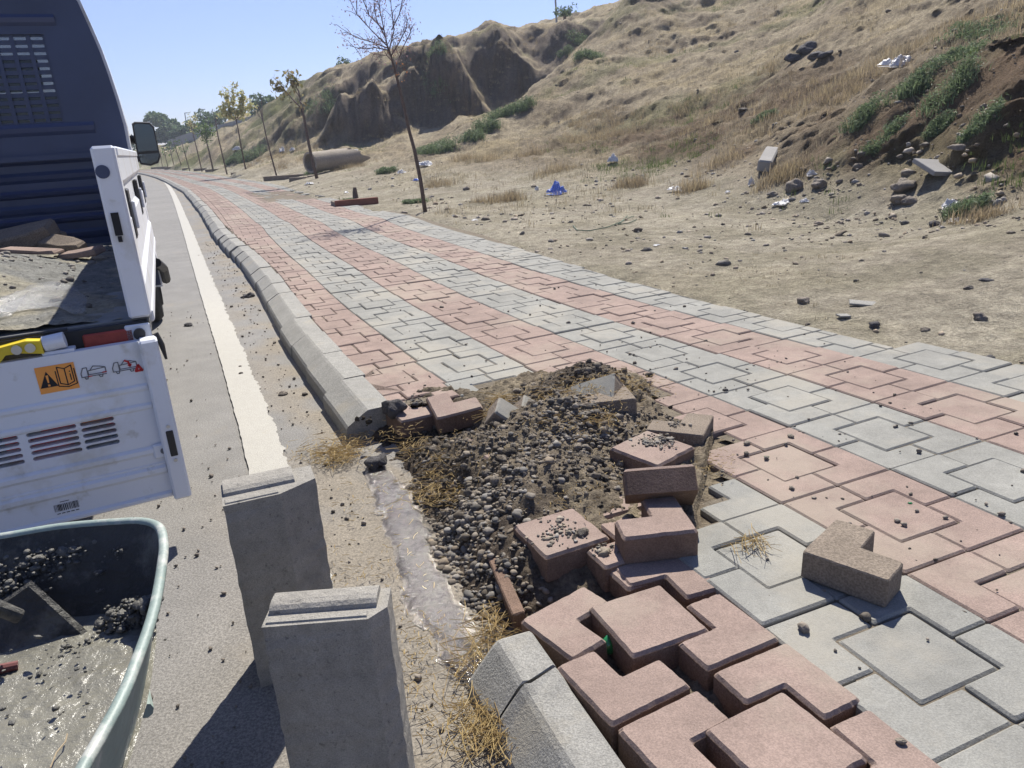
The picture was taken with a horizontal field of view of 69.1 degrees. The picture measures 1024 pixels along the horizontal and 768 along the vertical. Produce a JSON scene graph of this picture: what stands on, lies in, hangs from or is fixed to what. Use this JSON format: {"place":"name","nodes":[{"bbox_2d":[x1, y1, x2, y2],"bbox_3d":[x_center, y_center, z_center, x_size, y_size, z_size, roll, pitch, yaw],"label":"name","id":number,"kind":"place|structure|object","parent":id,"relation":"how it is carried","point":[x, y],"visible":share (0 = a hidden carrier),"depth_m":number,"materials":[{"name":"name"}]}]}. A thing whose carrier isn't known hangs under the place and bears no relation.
{"place":"outdoors","nodes":[
{"label":"outdoors","id":0,"kind":"place"},
{"bbox_2d":[70,174,512,767],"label":"road","id":1,"kind":"structure","parent":0,"point":[196,678],"depth_m":2.47,"materials":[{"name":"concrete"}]},
{"bbox_2d":[0,517,168,767],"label":"wheelbarrow","id":2,"kind":"object","parent":1,"relation":"on","point":[139,567],"visible":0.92,"depth_m":1.58,"materials":[{"name":"green paint"}]},
{"bbox_2d":[0,614,155,767],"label":"wet mortar","id":3,"kind":"object","parent":2,"relation":"in","point":[38,741],"visible":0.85,"depth_m":1.35,"materials":[{"name":"concrete"}]},
{"bbox_2d":[0,660,17,673],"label":"red stick","id":4,"kind":"object","parent":3,"relation":"on","point":[10,666],"visible":1,"depth_m":1.41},
{"bbox_2d":[0,581,86,652],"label":"shovel","id":5,"kind":"object","parent":3,"relation":"on","point":[29,610],"visible":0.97,"depth_m":1.50,"materials":[{"name":"metal"}]},
{"bbox_2d":[0,540,163,634],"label":"caked mortar","id":6,"kind":"object","parent":2,"relation":"attached to","point":[141,604],"visible":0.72,"depth_m":1.54,"materials":[{"name":"concrete"}]},
{"bbox_2d":[0,539,178,733],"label":"mortar lumps","id":7,"kind":"object","parent":2,"relation":"in","point":[12,722],"visible":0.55,"depth_m":1.53,"materials":[{"name":"concrete"}]},
{"bbox_2d":[0,0,191,532],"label":"dropside truck","id":8,"kind":"object","parent":1,"relation":"on","point":[88,427],"visible":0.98,"depth_m":2.44,"materials":[{"name":"white metal"}]},
{"bbox_2d":[0,243,124,329],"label":"truck bed","id":9,"kind":"object","parent":8,"relation":"in","point":[25,308],"visible":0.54,"depth_m":2.86,"materials":[{"name":"metal"}]},
{"bbox_2d":[0,219,60,247],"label":"concrete chunk","id":10,"kind":"object","parent":9,"relation":"on","point":[31,234],"visible":0.86,"depth_m":4.04,"materials":[{"name":"concrete"}]},
{"bbox_2d":[0,246,63,254],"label":"concrete chunk","id":11,"kind":"object","parent":9,"relation":"on","point":[33,250],"visible":1,"depth_m":3.73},
{"bbox_2d":[0,250,114,320],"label":"bed gravel","id":12,"kind":"structure","parent":9,"relation":"on","point":[70,279],"depth_m":3.04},
{"bbox_2d":[37,234,87,252],"bbox_3d":[-2.443,-0.762,4.053,0.280,0.062,0.101,11,40,16],"label":"concrete chunk","id":13,"kind":"object","parent":9,"relation":"on","point":[67,243],"visible":0.75,"depth_m":4.03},
{"bbox_2d":[57,245,105,258],"bbox_3d":[-2.198,-0.669,3.791,0.236,0.041,0.111,-4,26,15],"label":"concrete chunk","id":14,"kind":"object","parent":9,"relation":"on","point":[92,251],"visible":0.95,"depth_m":3.75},
{"bbox_2d":[164,182,333,588],"bbox_3d":[-19.947,-11.546,42.002,0.631,0.001,95.596,-12,20,-23],"label":"edge line","id":15,"kind":"object","parent":1,"relation":"on","point":[263,447],"visible":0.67,"depth_m":4.26,"materials":[{"name":"paint"}]},
{"bbox_2d":[138,172,386,442],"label":"kerb","id":16,"kind":"structure","parent":1,"relation":"on","point":[346,391],"depth_m":4.48,"materials":[{"name":"concrete"}]},
{"bbox_2d":[221,465,332,687],"bbox_3d":[-0.560,0.468,1.835,0.213,0.514,0.133,-11,20,-20],"label":"standing kerbstone","id":17,"kind":"object","parent":1,"relation":"on","point":[275,532],"visible":0.77,"depth_m":1.75,"materials":[{"name":"concrete"}]},
{"bbox_2d":[286,428,384,471],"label":"straw litter","id":18,"kind":"object","parent":1,"relation":"on","point":[337,453],"visible":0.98,"depth_m":3.12,"materials":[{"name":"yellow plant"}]},
{"bbox_2d":[261,585,414,767],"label":"standing kerbstone","id":19,"kind":"object","parent":1,"relation":"on","point":[335,666],"visible":1,"depth_m":1.28,"materials":[{"name":"concrete"}]},
{"bbox_2d":[364,465,482,689],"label":"slurry puddle","id":20,"kind":"object","parent":1,"relation":"on","point":[430,601],"visible":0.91,"depth_m":2.23,"materials":[{"name":"concrete"}]},
{"bbox_2d":[364,452,386,470],"bbox_3d":[-0.549,0.315,2.996,0.094,0.054,0.085,-11,20,-21],"label":"soil clod","id":21,"kind":"object","parent":20,"relation":"on","point":[373,463],"visible":1,"depth_m":2.97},
{"bbox_2d":[427,600,521,690],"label":"straw litter","id":22,"kind":"object","parent":20,"relation":"on","point":[478,652],"visible":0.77,"depth_m":1.90,"materials":[{"name":"beige plant"}]},
{"bbox_2d":[409,684,517,767],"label":"straw litter","id":23,"kind":"object","parent":1,"relation":"on","point":[485,724],"visible":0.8,"depth_m":1.60,"materials":[{"name":"beige plant"}]},
{"bbox_2d":[468,631,555,732],"bbox_3d":[0.005,0.739,1.726,0.172,0.240,0.170,-11,20,-20],"label":"broken kerbstone","id":24,"kind":"object","parent":1,"relation":"on","point":[508,668],"visible":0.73,"depth_m":1.69,"materials":[{"name":"concrete"}]},
{"bbox_2d":[322,360,734,759],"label":"straw litter","id":25,"kind":"object","parent":1,"relation":"on","point":[428,500],"visible":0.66,"depth_m":2.40,"materials":[{"name":"beige plant"}]},
{"bbox_2d":[371,361,732,757],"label":"dug soil","id":26,"kind":"structure","parent":1,"relation":"on","point":[567,584],"depth_m":2.50,"materials":[{"name":"soil"}]},
{"bbox_2d":[386,401,433,437],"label":"loose paver","id":27,"kind":"object","parent":26,"relation":"on","point":[409,416],"visible":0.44,"depth_m":3.24,"materials":[{"name":"pink concrete"}]},
{"bbox_2d":[381,399,407,418],"bbox_3d":[-0.520,0.110,3.265,0.096,0.094,0.111,-19,24,-38],"label":"soil clod","id":28,"kind":"object","parent":27,"relation":"on","point":[391,409],"visible":0.99,"depth_m":3.24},
{"bbox_2d":[426,393,483,433],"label":"loose paver","id":29,"kind":"object","parent":26,"relation":"on","point":[448,414],"visible":0.98,"depth_m":3.23,"materials":[{"name":"pink concrete"}]},
{"bbox_2d":[385,390,591,506],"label":"straw litter","id":30,"kind":"object","parent":26,"relation":"on","point":[439,457],"visible":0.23,"depth_m":2.76,"materials":[{"name":"beige plant"}]},
{"bbox_2d":[485,549,525,633],"bbox_3d":[-0.017,0.595,2.098,0.035,0.120,0.334,-14,22,-11],"label":"buried slab","id":31,"kind":"object","parent":26,"relation":"in","point":[513,606],"depth_m":1.99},
{"bbox_2d":[485,395,532,424],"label":"loose paver","id":32,"kind":"object","parent":26,"relation":"on","point":[500,409],"visible":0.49,"depth_m":2.95,"materials":[{"name":"grey concrete"}]},
{"bbox_2d":[409,392,653,637],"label":"gravel","id":33,"kind":"structure","parent":26,"relation":"on","point":[482,505],"depth_m":2.38,"materials":[{"name":"gravel"}]},
{"bbox_2d":[355,358,708,562],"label":"soil clumps","id":34,"kind":"object","parent":26,"relation":"on","point":[597,460],"visible":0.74,"depth_m":2.71,"materials":[{"name":"soil"}]},
{"bbox_2d":[513,509,609,581],"bbox_3d":[0.142,0.464,2.170,0.210,0.080,0.210,-12,20,-23],"label":"loose paver","id":35,"kind":"object","parent":26,"relation":"on","point":[555,561],"visible":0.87,"depth_m":2.10,"materials":[{"name":"pink concrete"}]},
{"bbox_2d":[521,587,607,667],"bbox_3d":[0.168,0.614,1.829,0.210,0.080,0.210,-19,21,-30],"label":"loose paver","id":36,"kind":"object","parent":26,"relation":"on","point":[561,631],"visible":0.77,"depth_m":1.80,"materials":[{"name":"pink concrete"}]},
{"bbox_2d":[501,363,655,509],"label":"straw litter","id":37,"kind":"object","parent":26,"relation":"on","point":[597,416],"visible":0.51,"depth_m":3.10,"materials":[{"name":"beige plant"}]},
{"bbox_2d":[571,374,622,396],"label":"loose paver","id":38,"kind":"object","parent":26,"relation":"on","point":[613,383],"visible":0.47,"depth_m":3.03,"materials":[{"name":"grey concrete"}]},
{"bbox_2d":[586,517,629,591],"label":"loose paver","id":39,"kind":"object","parent":26,"relation":"on","point":[601,568],"visible":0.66,"depth_m":2.04,"materials":[{"name":"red concrete"}]},
{"bbox_2d":[615,496,697,563],"bbox_3d":[0.393,0.409,2.111,0.210,0.080,0.210,-5,19,-5],"label":"loose paver","id":40,"kind":"object","parent":39,"relation":"on","point":[662,528],"visible":0.99,"depth_m":2.02,"materials":[{"name":"pink concrete"}]},
{"bbox_2d":[583,384,636,414],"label":"loose paver","id":41,"kind":"object","parent":26,"relation":"on","point":[631,403],"visible":0.54,"depth_m":2.92,"materials":[{"name":"concrete"}]},
{"bbox_2d":[603,495,640,518],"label":"loose paver","id":42,"kind":"object","parent":26,"relation":"on","point":[616,512],"visible":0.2,"depth_m":2.28,"materials":[{"name":"red concrete"}]},
{"bbox_2d":[557,652,689,753],"bbox_3d":[0.242,0.671,1.631,0.210,0.080,0.210,-13,21,-26],"label":"loose paver","id":43,"kind":"object","parent":26,"relation":"on","point":[610,700],"visible":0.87,"depth_m":1.57,"materials":[{"name":"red concrete"}]},
{"bbox_2d":[610,570,647,597],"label":"loose paver","id":44,"kind":"object","parent":26,"relation":"on","point":[620,587],"visible":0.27,"depth_m":1.96,"materials":[{"name":"red concrete"}]},
{"bbox_2d":[589,586,708,675],"bbox_3d":[0.329,0.599,1.802,0.210,0.080,0.210,-11,20,-20],"label":"loose paver","id":45,"kind":"object","parent":26,"relation":"on","point":[643,628],"visible":0.92,"depth_m":1.76,"materials":[{"name":"red concrete"}]},
{"bbox_2d":[610,431,693,468],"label":"loose paver","id":46,"kind":"object","parent":26,"relation":"on","point":[639,455],"visible":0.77,"depth_m":2.54,"materials":[{"name":"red concrete"}]},
{"bbox_2d":[404,395,691,556],"bbox_3d":[-0.106,0.239,2.721,1.428,0.090,0.965,8,22,31],"label":"paver grit","id":47,"kind":"object","parent":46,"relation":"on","point":[659,439],"visible":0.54,"depth_m":2.20,"materials":[{"name":"gravel"}]},
{"bbox_2d":[623,464,698,504],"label":"loose paver","id":48,"kind":"object","parent":26,"relation":"on","point":[677,482],"visible":0.92,"depth_m":2.17,"materials":[{"name":"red concrete"}]},
{"bbox_2d":[616,558,715,609],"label":"loose paver","id":49,"kind":"object","parent":26,"relation":"on","point":[683,584],"visible":0.64,"depth_m":1.95,"materials":[{"name":"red concrete"}]},
{"bbox_2d":[618,691,727,767],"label":"loose paver","id":50,"kind":"object","parent":26,"relation":"on","point":[672,735],"visible":0.92,"depth_m":1.46,"materials":[{"name":"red concrete"}]},
{"bbox_2d":[646,413,713,445],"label":"loose paver","id":51,"kind":"object","parent":26,"relation":"on","point":[697,432],"visible":0.62,"depth_m":2.75,"materials":[{"name":"concrete"}]},
{"bbox_2d":[678,594,778,691],"bbox_3d":[0.476,0.608,1.755,0.210,0.080,0.210,-12,20,-23],"label":"loose paver","id":52,"kind":"object","parent":26,"relation":"on","point":[734,635],"visible":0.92,"depth_m":1.69,"materials":[{"name":"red concrete"}]},
{"bbox_2d":[706,693,866,767],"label":"loose paver","id":53,"kind":"object","parent":26,"relation":"on","point":[781,730],"visible":0.98,"depth_m":1.42,"materials":[{"name":"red concrete"}]},
{"bbox_2d":[713,644,859,728],"bbox_3d":[0.573,0.666,1.565,0.211,0.080,0.210,-12,20,-23],"label":"loose paver","id":54,"kind":"object","parent":26,"relation":"on","point":[816,692],"visible":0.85,"depth_m":1.56,"materials":[{"name":"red concrete"}]},
{"bbox_2d":[830,711,941,767],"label":"loose paver","id":55,"kind":"object","parent":26,"relation":"on","point":[869,736],"visible":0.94,"depth_m":1.40,"materials":[{"name":"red concrete"}]},
{"bbox_2d":[494,667,624,767],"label":"kerbstone","id":56,"kind":"object","parent":1,"relation":"on","point":[547,721],"visible":0.96,"depth_m":1.52,"materials":[{"name":"concrete"}]},
{"bbox_2d":[80,0,618,149],"label":"sky","id":57,"kind":"structure","parent":0,"point":[172,58],"materials":[{"name":"blue"}]},
{"bbox_2d":[133,0,1023,364],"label":"ground","id":58,"kind":"structure","parent":0,"point":[951,262],"depth_m":12.88,"materials":[{"name":"soil"}]},
{"bbox_2d":[143,110,179,143],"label":"tree","id":59,"kind":"object","parent":58,"relation":"on","point":[164,123],"visible":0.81,"depth_m":107.28,"materials":[{"name":"green plant"}]},
{"bbox_2d":[167,124,190,138],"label":"tree","id":60,"kind":"object","parent":58,"relation":"on","point":[179,131],"visible":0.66,"depth_m":102.35,"materials":[{"name":"green plant"}]},
{"bbox_2d":[182,112,202,171],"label":"street tree","id":61,"kind":"object","parent":58,"relation":"on","point":[193,116],"visible":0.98,"depth_m":48.97,"materials":[{"name":"green plant"}]},
{"bbox_2d":[192,118,217,171],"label":"street tree","id":62,"kind":"object","parent":58,"relation":"on","point":[205,132],"visible":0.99,"depth_m":45.82,"materials":[{"name":"green plant"}]},
{"bbox_2d":[194,107,226,131],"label":"tree","id":63,"kind":"object","parent":58,"relation":"on","point":[209,115],"visible":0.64,"depth_m":91.84,"materials":[{"name":"green plant"}]},
{"bbox_2d":[168,115,253,145],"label":"retaining wall","id":64,"kind":"structure","parent":58,"relation":"on","point":[187,137],"depth_m":94.56,"materials":[{"name":"concrete"}]},
{"bbox_2d":[216,81,257,168],"bbox_3d":[-12.770,-12.051,34.822,1.867,4.117,1.332,-14,21,-27],"label":"street tree","id":65,"kind":"object","parent":58,"relation":"on","point":[232,112],"visible":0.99,"depth_m":34.53,"materials":[{"name":"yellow plant"}]},
{"bbox_2d":[233,141,266,163],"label":"green weed","id":66,"kind":"object","parent":58,"relation":"on","point":[250,155],"visible":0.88,"depth_m":45.59,"materials":[{"name":"green plant"}]},
{"bbox_2d":[248,93,274,115],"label":"tree","id":67,"kind":"object","parent":58,"relation":"on","point":[267,99],"visible":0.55,"depth_m":74.56,"materials":[{"name":"green plant"}]},
{"bbox_2d":[263,174,303,180],"bbox_3d":[-8.767,-7.958,28.681,1.600,0.200,0.200,-5,19,-3],"label":"edging block","id":68,"kind":"object","parent":58,"relation":"on","point":[275,178],"depth_m":28.57,"materials":[{"name":"concrete"}]},
{"bbox_2d":[270,69,317,178],"bbox_3d":[-6.810,-8.054,23.218,1.095,3.352,0.702,-14,21,-28],"label":"street tree","id":69,"kind":"object","parent":58,"relation":"on","point":[279,89],"visible":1,"depth_m":22.91,"materials":[{"name":"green plant"}]},
{"bbox_2d":[301,80,339,121],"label":"green weed","id":70,"kind":"object","parent":58,"relation":"on","point":[329,104],"visible":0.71,"depth_m":42.65,"materials":[{"name":"green plant"}]},
{"bbox_2d":[303,148,370,172],"bbox_3d":[-6.649,-8.563,28.350,0.763,0.805,2.698,10,23,36],"label":"concrete pipe","id":71,"kind":"object","parent":58,"relation":"on","point":[326,160],"visible":0.88,"depth_m":27.82,"materials":[{"name":"concrete"}]},
{"bbox_2d":[330,0,426,211],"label":"street tree","id":72,"kind":"object","parent":58,"relation":"on","point":[388,49],"visible":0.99,"depth_m":11.38,"materials":[{"name":"brown plant"}]},
{"bbox_2d":[372,165,398,174],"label":"green weed","id":73,"kind":"object","parent":58,"relation":"on","point":[384,170],"visible":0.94,"depth_m":21.15,"materials":[{"name":"green plant"}]},
{"bbox_2d":[418,38,450,102],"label":"green weed","id":74,"kind":"object","parent":58,"relation":"on","point":[442,50],"visible":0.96,"depth_m":40.47,"materials":[{"name":"green plant"}]},
{"bbox_2d":[416,136,458,154],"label":"green weed","id":75,"kind":"object","parent":58,"relation":"on","point":[433,149],"visible":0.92,"depth_m":23.16,"materials":[{"name":"green plant"}]},
{"bbox_2d":[454,127,490,143],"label":"green weed","id":76,"kind":"object","parent":58,"relation":"on","point":[475,135],"visible":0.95,"depth_m":23.55,"materials":[{"name":"green plant"}]},
{"bbox_2d":[470,117,507,133],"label":"green weed","id":77,"kind":"object","parent":58,"relation":"on","point":[488,125],"visible":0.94,"depth_m":24.66,"materials":[{"name":"green plant"}]},
{"bbox_2d":[478,99,521,120],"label":"green weed","id":78,"kind":"object","parent":58,"relation":"on","point":[497,114],"visible":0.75,"depth_m":25.96,"materials":[{"name":"green plant"}]},
{"bbox_2d":[501,94,537,115],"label":"green weed","id":79,"kind":"object","parent":58,"relation":"on","point":[524,104],"visible":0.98,"depth_m":25.66,"materials":[{"name":"green plant"}]},
{"bbox_2d":[546,180,567,195],"bbox_3d":[0.831,-3.571,13.484,0.295,0.264,0.381,23,31,38],"label":"plastic bag","id":80,"kind":"object","parent":58,"relation":"on","point":[555,188],"visible":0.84,"depth_m":13.43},
{"bbox_2d":[553,2,576,19],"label":"tree","id":81,"kind":"object","parent":58,"relation":"on","point":[563,13],"visible":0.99,"depth_m":50.14,"materials":[{"name":"green plant"}]},
{"bbox_2d":[562,29,588,45],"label":"green weed","id":82,"kind":"object","parent":58,"relation":"on","point":[577,42],"visible":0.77,"depth_m":45.31,"materials":[{"name":"green plant"}]},
{"bbox_2d":[570,48,604,62],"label":"green weed","id":83,"kind":"object","parent":58,"relation":"on","point":[590,54],"visible":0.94,"depth_m":29.54,"materials":[{"name":"green plant"}]},
{"bbox_2d":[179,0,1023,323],"bbox_3d":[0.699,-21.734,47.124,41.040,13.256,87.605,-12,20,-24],"label":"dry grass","id":84,"kind":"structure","parent":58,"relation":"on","point":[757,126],"depth_m":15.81,"materials":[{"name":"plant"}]},
{"bbox_2d":[246,0,1023,226],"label":"dry weeds","id":85,"kind":"object","parent":58,"relation":"on","point":[778,174],"visible":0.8,"depth_m":13.28,"materials":[{"name":"beige plant"}]},
{"bbox_2d":[305,0,1023,363],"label":"rubble","id":86,"kind":"object","parent":58,"relation":"on","point":[853,180],"visible":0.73,"depth_m":8.47,"materials":[{"name":"stone"}]},
{"bbox_2d":[750,107,778,124],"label":"green weed","id":87,"kind":"object","parent":58,"relation":"on","point":[761,116],"visible":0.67,"depth_m":14.10,"materials":[{"name":"green plant"}]},
{"bbox_2d":[757,146,777,171],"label":"concrete beam","id":88,"kind":"structure","parent":58,"relation":"on","point":[768,155],"depth_m":10.99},
{"bbox_2d":[785,178,802,192],"bbox_3d":[3.725,-2.607,9.789,0.214,0.205,0.212,-13,21,-25],"label":"stone","id":89,"kind":"object","parent":58,"relation":"on","point":[796,184],"visible":0.95,"depth_m":9.72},
{"bbox_2d":[796,41,816,54],"bbox_3d":[7.420,-8.409,18.705,0.539,0.418,0.456,8,22,31],"label":"boulder","id":90,"kind":"object","parent":58,"relation":"on","point":[807,47],"visible":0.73,"depth_m":18.59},
{"bbox_2d":[832,88,895,136],"bbox_3d":[4.857,-3.736,10.207,0.683,0.592,0.647,-11,20,-21],"label":"green weed","id":91,"kind":"object","parent":58,"relation":"on","point":[865,110],"visible":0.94,"depth_m":10.14,"materials":[{"name":"green plant"}]},
{"bbox_2d":[858,111,912,160],"bbox_3d":[4.723,-3.153,9.416,0.620,0.580,0.506,-4,19,0],"label":"green weed","id":92,"kind":"object","parent":58,"relation":"on","point":[892,128],"visible":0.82,"depth_m":9.40,"materials":[{"name":"green plant"}]},
{"bbox_2d":[878,54,911,67],"bbox_3d":[5.927,-4.950,11.352,0.535,0.173,0.367,-4,27,0],"label":"plastic bag","id":93,"kind":"object","parent":58,"relation":"on","point":[897,60],"visible":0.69,"depth_m":11.31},
{"bbox_2d":[890,178,916,192],"bbox_3d":[4.388,-2.222,8.299,0.279,0.155,0.342,-3,19,3],"label":"stone","id":94,"kind":"object","parent":58,"relation":"on","point":[902,185],"visible":1,"depth_m":8.22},
{"bbox_2d":[884,54,948,103],"bbox_3d":[5.394,-4.049,9.812,0.860,0.623,0.630,-4,19,0],"label":"green weed","id":95,"kind":"object","parent":58,"relation":"on","point":[908,87],"visible":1,"depth_m":9.78,"materials":[{"name":"green plant"}]},
{"bbox_2d":[912,158,951,175],"bbox_3d":[4.680,-2.382,8.175,0.420,0.050,0.340,-4,42,-21],"label":"concrete slab","id":96,"kind":"object","parent":58,"relation":"on","point":[934,167],"depth_m":8.11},
{"bbox_2d":[919,108,958,140],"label":"green weed","id":97,"kind":"object","parent":58,"relation":"on","point":[939,124],"visible":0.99,"depth_m":8.80,"materials":[{"name":"green plant"}]},
{"bbox_2d":[907,34,997,77],"bbox_3d":[5.987,-4.430,10.038,1.006,0.522,0.789,-4,19,0],"label":"green weed","id":98,"kind":"object","parent":58,"relation":"on","point":[959,50],"visible":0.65,"depth_m":9.96,"materials":[{"name":"green plant"}]},
{"bbox_2d":[913,48,992,117],"bbox_3d":[5.363,-3.650,9.121,0.888,0.850,0.782,1,19,15],"label":"green weed","id":99,"kind":"object","parent":58,"relation":"on","point":[965,73],"visible":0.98,"depth_m":9.07,"materials":[{"name":"green plant"}]},
{"bbox_2d":[937,190,998,220],"bbox_3d":[4.290,-1.690,7.018,0.531,0.284,0.399,4,20,22],"label":"green weed","id":100,"kind":"object","parent":58,"relation":"on","point":[982,199],"visible":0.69,"depth_m":6.97,"materials":[{"name":"green plant"}]},
{"bbox_2d":[929,12,1023,48],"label":"green weed","id":101,"kind":"object","parent":58,"relation":"on","point":[960,34],"visible":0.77,"depth_m":11.14,"materials":[{"name":"green plant"}]},
{"bbox_2d":[955,92,1010,143],"bbox_3d":[5.100,-2.867,8.044,0.547,0.525,0.464,-4,19,0],"label":"green weed","id":102,"kind":"object","parent":58,"relation":"on","point":[968,132],"visible":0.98,"depth_m":8.01,"materials":[{"name":"green plant"}]},
{"bbox_2d":[138,169,1023,767],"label":"pavement","id":103,"kind":"structure","parent":0,"point":[968,393],"depth_m":2.95,"materials":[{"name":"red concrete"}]},
{"bbox_2d":[331,197,378,206],"bbox_3d":[-3.142,-3.627,14.777,0.840,0.140,0.700,-10,20,-19],"label":"planter frame","id":104,"kind":"object","parent":103,"relation":"on","point":[362,201],"visible":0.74,"depth_m":14.48,"materials":[{"name":"red brick"}]},
{"bbox_2d":[151,239,1023,766],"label":"soil crumbs","id":105,"kind":"object","parent":103,"relation":"on","point":[803,627],"visible":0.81,"depth_m":2.61,"materials":[{"name":"soil"}]},
{"bbox_2d":[721,523,782,563],"bbox_3d":[0.658,0.435,2.043,0.170,0.029,0.140,-12,20,-22],"label":"weed","id":106,"kind":"object","parent":103,"relation":"on","point":[756,539],"visible":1,"depth_m":2.05,"materials":[{"name":"beige plant"}]},
{"bbox_2d":[801,520,902,606],"bbox_3d":[0.885,0.452,1.894,0.213,0.080,0.212,-21,25,-41],"label":"loose paver","id":107,"kind":"object","parent":103,"relation":"on","point":[840,556],"visible":1,"depth_m":1.84,"materials":[{"name":"concrete"}]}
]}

